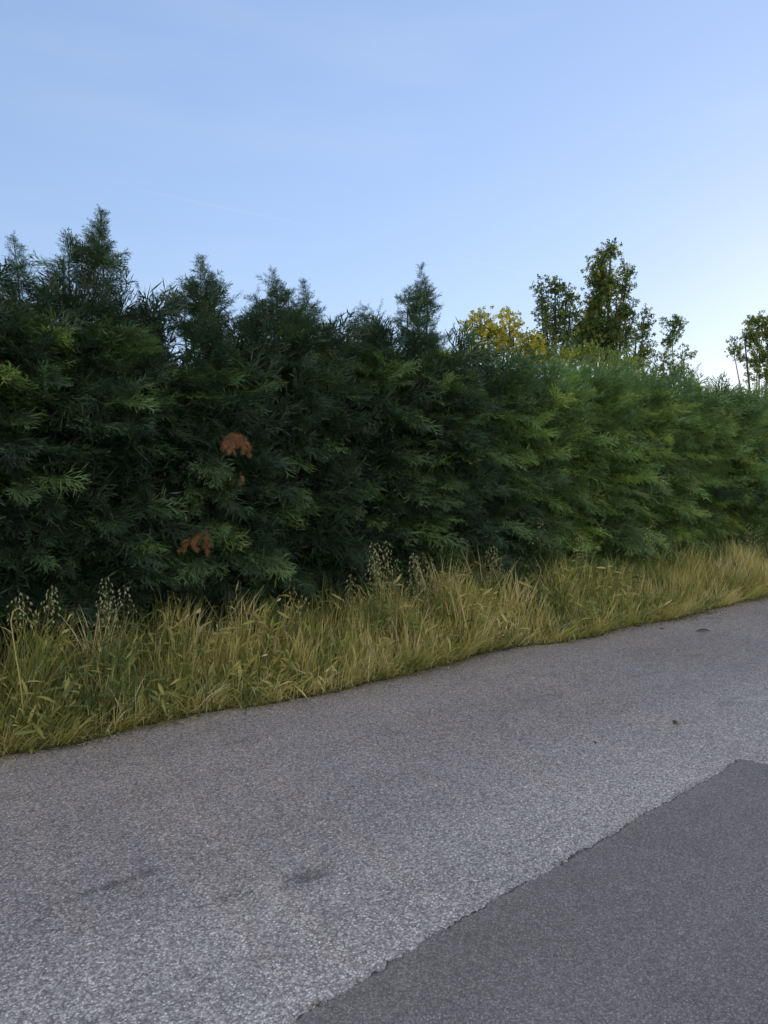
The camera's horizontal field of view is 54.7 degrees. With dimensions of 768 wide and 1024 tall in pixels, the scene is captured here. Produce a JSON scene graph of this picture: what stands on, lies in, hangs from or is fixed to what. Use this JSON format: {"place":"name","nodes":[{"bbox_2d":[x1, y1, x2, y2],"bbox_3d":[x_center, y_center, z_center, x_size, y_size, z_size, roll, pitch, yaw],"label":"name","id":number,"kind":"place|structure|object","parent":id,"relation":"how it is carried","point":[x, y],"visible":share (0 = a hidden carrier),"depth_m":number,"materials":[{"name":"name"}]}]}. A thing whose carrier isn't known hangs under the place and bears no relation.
{"place":"outdoors","nodes":[
{"label":"outdoors","id":0,"kind":"place"},
{"bbox_2d":[0,596,767,1023],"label":"road","id":1,"kind":"structure","parent":0,"point":[126,903],"depth_m":3.38,"materials":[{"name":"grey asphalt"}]},
{"bbox_2d":[1,596,764,759],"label":"soil crumbs","id":2,"kind":"object","parent":1,"relation":"on","point":[364,682],"visible":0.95,"depth_m":5.26,"materials":[{"name":"brown soil"}]},
{"bbox_2d":[296,760,736,1019],"bbox_3d":[0.818,1.391,3.049,2.851,0.001,0.038,-3,5,-40],"label":"road joint","id":3,"kind":"object","parent":1,"relation":"on","point":[473,912],"visible":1,"depth_m":2.76,"materials":[{"name":"black asphalt"}]},
{"bbox_2d":[291,759,767,1023],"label":"road patch","id":4,"kind":"object","parent":1,"relation":"on","point":[634,934],"visible":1,"depth_m":2.47,"materials":[{"name":"grey asphalt"}]},
{"bbox_2d":[0,532,767,758],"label":"verge","id":5,"kind":"structure","parent":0,"point":[191,714],"depth_m":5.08,"materials":[{"name":"green plant"}]},
{"bbox_2d":[2,608,40,726],"bbox_3d":[-2.111,0.929,4.248,0.289,0.763,0.091,-2,4,-28],"label":"dry stalk","id":6,"kind":"object","parent":5,"relation":"on","point":[16,655],"visible":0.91,"depth_m":4.28,"materials":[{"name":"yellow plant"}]},
{"bbox_2d":[0,258,44,655],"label":"cypress","id":7,"kind":"object","parent":5,"relation":"on","point":[7,280],"visible":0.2,"depth_m":5.13,"materials":[{"name":"green plant"}]},
{"bbox_2d":[0,585,76,726],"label":"wild oat","id":8,"kind":"object","parent":5,"relation":"on","point":[33,670],"visible":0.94,"depth_m":4.42,"materials":[{"name":"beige plant"}]},
{"bbox_2d":[0,230,164,682],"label":"cypress","id":9,"kind":"object","parent":5,"relation":"on","point":[21,364],"visible":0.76,"depth_m":5.21,"materials":[{"name":"green plant"}]},
{"bbox_2d":[0,203,220,659],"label":"cypress","id":10,"kind":"object","parent":5,"relation":"on","point":[138,547],"visible":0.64,"depth_m":5.55,"materials":[{"name":"green plant"}]},
{"bbox_2d":[74,577,148,683],"bbox_3d":[-1.768,0.844,4.804,0.536,0.851,0.646,-1,4,-12],"label":"wild oat","id":11,"kind":"object","parent":5,"relation":"on","point":[104,611],"visible":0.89,"depth_m":4.82,"materials":[{"name":"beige plant"}]},
{"bbox_2d":[114,252,322,661],"bbox_3d":[-1.613,-0.418,6.457,1.984,3.654,2.352,-3,5,-35],"label":"cypress","id":12,"kind":"object","parent":5,"relation":"on","point":[224,476],"visible":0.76,"depth_m":5.95,"materials":[{"name":"green plant"}]},
{"bbox_2d":[270,588,308,652],"bbox_3d":[-0.682,0.877,5.717,0.379,0.600,0.312,1,4,19],"label":"wild oat","id":13,"kind":"object","parent":5,"relation":"on","point":[294,614],"visible":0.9,"depth_m":5.71,"materials":[{"name":"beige plant"}]},
{"bbox_2d":[184,267,396,635],"bbox_3d":[-0.945,-0.537,6.996,2.032,3.493,2.345,-3,5,-35],"label":"cypress","id":14,"kind":"object","parent":5,"relation":"on","point":[329,483],"visible":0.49,"depth_m":6.51,"materials":[{"name":"green plant"}]},
{"bbox_2d":[330,575,363,635],"bbox_3d":[-0.296,0.830,6.093,0.347,0.675,0.328,0,4,2],"label":"wild oat","id":15,"kind":"object","parent":5,"relation":"on","point":[350,597],"visible":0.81,"depth_m":6.00,"materials":[{"name":"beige plant"}]},
{"bbox_2d":[0,549,696,755],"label":"weeds","id":16,"kind":"object","parent":5,"relation":"on","point":[159,698],"visible":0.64,"depth_m":5.15,"materials":[{"name":"green plant"}]},
{"bbox_2d":[340,541,410,645],"bbox_3d":[-0.020,0.697,6.128,0.705,0.941,0.696,-3,5,-35],"label":"wild oat","id":17,"kind":"object","parent":5,"relation":"on","point":[375,583],"visible":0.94,"depth_m":6.07,"materials":[{"name":"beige plant"}]},
{"bbox_2d":[285,298,470,613],"bbox_3d":[-0.184,-0.417,7.568,2.000,3.412,2.465,-3,5,-35],"label":"cypress","id":18,"kind":"object","parent":5,"relation":"on","point":[396,492],"visible":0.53,"depth_m":6.98,"materials":[{"name":"green plant"}]},
{"bbox_2d":[391,553,449,634],"bbox_3d":[0.305,0.735,6.431,0.576,0.821,0.540,0,4,-3],"label":"wild oat","id":19,"kind":"object","parent":5,"relation":"on","point":[424,598],"visible":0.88,"depth_m":6.38,"materials":[{"name":"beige plant"}]},
{"bbox_2d":[347,262,530,601],"bbox_3d":[0.430,-0.729,7.921,2.041,3.820,2.464,-3,5,-35],"label":"cypress","id":20,"kind":"object","parent":5,"relation":"on","point":[467,417],"visible":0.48,"depth_m":7.34,"materials":[{"name":"green plant"}]},
{"bbox_2d":[434,565,463,621],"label":"wild oat","id":21,"kind":"object","parent":5,"relation":"on","point":[452,589],"visible":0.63,"depth_m":6.61,"materials":[{"name":"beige plant"}]},
{"bbox_2d":[475,546,510,600],"bbox_3d":[0.989,0.702,7.050,0.499,0.752,0.444,-2,4,-27],"label":"wild oat","id":22,"kind":"object","parent":5,"relation":"on","point":[492,569],"visible":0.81,"depth_m":7.05,"materials":[{"name":"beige plant"}]},
{"bbox_2d":[436,335,579,596],"bbox_3d":[1.076,-0.377,8.431,1.944,3.277,2.235,-3,5,-35],"label":"cypress","id":23,"kind":"object","parent":5,"relation":"on","point":[523,512],"visible":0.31,"depth_m":7.86,"materials":[{"name":"green plant"}]},
{"bbox_2d":[521,518,546,577],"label":"wild oat","id":24,"kind":"object","parent":5,"relation":"on","point":[538,539],"visible":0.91,"depth_m":7.63,"materials":[{"name":"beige plant"}]},
{"bbox_2d":[474,341,625,594],"bbox_3d":[1.674,-0.427,8.951,2.383,3.277,2.047,3,5,37],"label":"cypress","id":25,"kind":"object","parent":5,"relation":"on","point":[567,429],"visible":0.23,"depth_m":8.38,"materials":[{"name":"green plant"}]},
{"bbox_2d":[565,532,605,590],"bbox_3d":[2.139,0.618,7.874,0.498,0.810,0.440,1,4,15],"label":"wild oat","id":26,"kind":"object","parent":5,"relation":"on","point":[579,547],"visible":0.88,"depth_m":7.85,"materials":[{"name":"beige plant"}]},
{"bbox_2d":[529,344,677,585],"bbox_3d":[2.494,-0.522,9.420,2.068,3.224,2.448,-3,5,-35],"label":"cypress","id":27,"kind":"object","parent":5,"relation":"on","point":[628,481],"visible":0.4,"depth_m":8.78,"materials":[{"name":"green plant"}]},
{"bbox_2d":[567,353,720,577],"bbox_3d":[3.252,-0.435,9.920,2.077,3.358,2.440,-3,5,-35],"label":"cypress","id":28,"kind":"object","parent":5,"relation":"on","point":[661,401],"visible":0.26,"depth_m":9.36,"materials":[{"name":"green plant"}]},
{"bbox_2d":[628,526,667,583],"bbox_3d":[3.068,0.559,8.524,0.584,0.811,0.429,-1,4,-15],"label":"wild oat","id":29,"kind":"object","parent":5,"relation":"on","point":[655,560],"visible":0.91,"depth_m":8.54,"materials":[{"name":"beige plant"}]},
{"bbox_2d":[654,533,671,578],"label":"wild oat","id":30,"kind":"object","parent":5,"relation":"on","point":[665,554],"visible":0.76,"depth_m":8.80,"materials":[{"name":"green plant"}]},
{"bbox_2d":[626,359,753,570],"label":"cypress","id":31,"kind":"object","parent":5,"relation":"on","point":[708,433],"visible":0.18,"depth_m":9.95,"materials":[{"name":"green plant"}]},
{"bbox_2d":[671,368,767,561],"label":"cypress","id":32,"kind":"object","parent":5,"relation":"on","point":[754,465],"visible":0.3,"depth_m":10.45,"materials":[{"name":"green plant"}]},
{"bbox_2d":[710,379,767,551],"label":"cypress","id":33,"kind":"object","parent":5,"relation":"on","point":[756,389],"visible":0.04,"depth_m":11.25,"materials":[{"name":"green plant"}]},
{"bbox_2d":[728,521,767,562],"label":"wild oat","id":34,"kind":"object","parent":5,"relation":"on","point":[753,542],"visible":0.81,"depth_m":9.80,"materials":[{"name":"green plant"}]},
{"bbox_2d":[0,0,767,452],"label":"sky","id":35,"kind":"structure","parent":0,"point":[347,147],"materials":[{"name":"blue"}]},
{"bbox_2d":[458,305,546,371],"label":"golden tree","id":36,"kind":"object","parent":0,"point":[502,336],"visible":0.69,"depth_m":12.81,"materials":[{"name":"yellow plant"}]},
{"bbox_2d":[528,274,584,384],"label":"leafy tree","id":37,"kind":"object","parent":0,"point":[549,327],"visible":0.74,"depth_m":14.94,"materials":[{"name":"green plant"}]},
{"bbox_2d":[516,338,659,389],"bbox_3d":[3.619,-1.205,13.521,2.712,3.843,0.852,0,4,0],"label":"leafy shrub","id":38,"kind":"object","parent":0,"point":[566,353],"visible":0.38,"depth_m":13.31,"materials":[{"name":"green plant"}]},
{"bbox_2d":[559,237,639,379],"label":"tall tree","id":39,"kind":"object","parent":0,"point":[594,324],"visible":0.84,"depth_m":16.30,"materials":[{"name":"green plant"}]},
{"bbox_2d":[617,303,658,367],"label":"leafy tree","id":40,"kind":"object","parent":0,"point":[642,329],"visible":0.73,"depth_m":16.77,"materials":[{"name":"green plant"}]},
{"bbox_2d":[646,343,697,387],"bbox_3d":[6.634,-1.716,17.219,1.218,4.356,1.138,-3,5,-35],"label":"twiggy bush","id":41,"kind":"object","parent":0,"point":[666,355],"visible":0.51,"depth_m":16.98,"materials":[{"name":"green plant"}]},
{"bbox_2d":[659,314,688,373],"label":"leafy tree","id":42,"kind":"object","parent":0,"point":[673,324],"visible":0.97,"depth_m":18.01,"materials":[{"name":"green plant"}]},
{"bbox_2d":[724,310,767,396],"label":"olive tree","id":43,"kind":"object","parent":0,"point":[752,336],"visible":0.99,"depth_m":20.98,"materials":[{"name":"green plant"}]}
]}

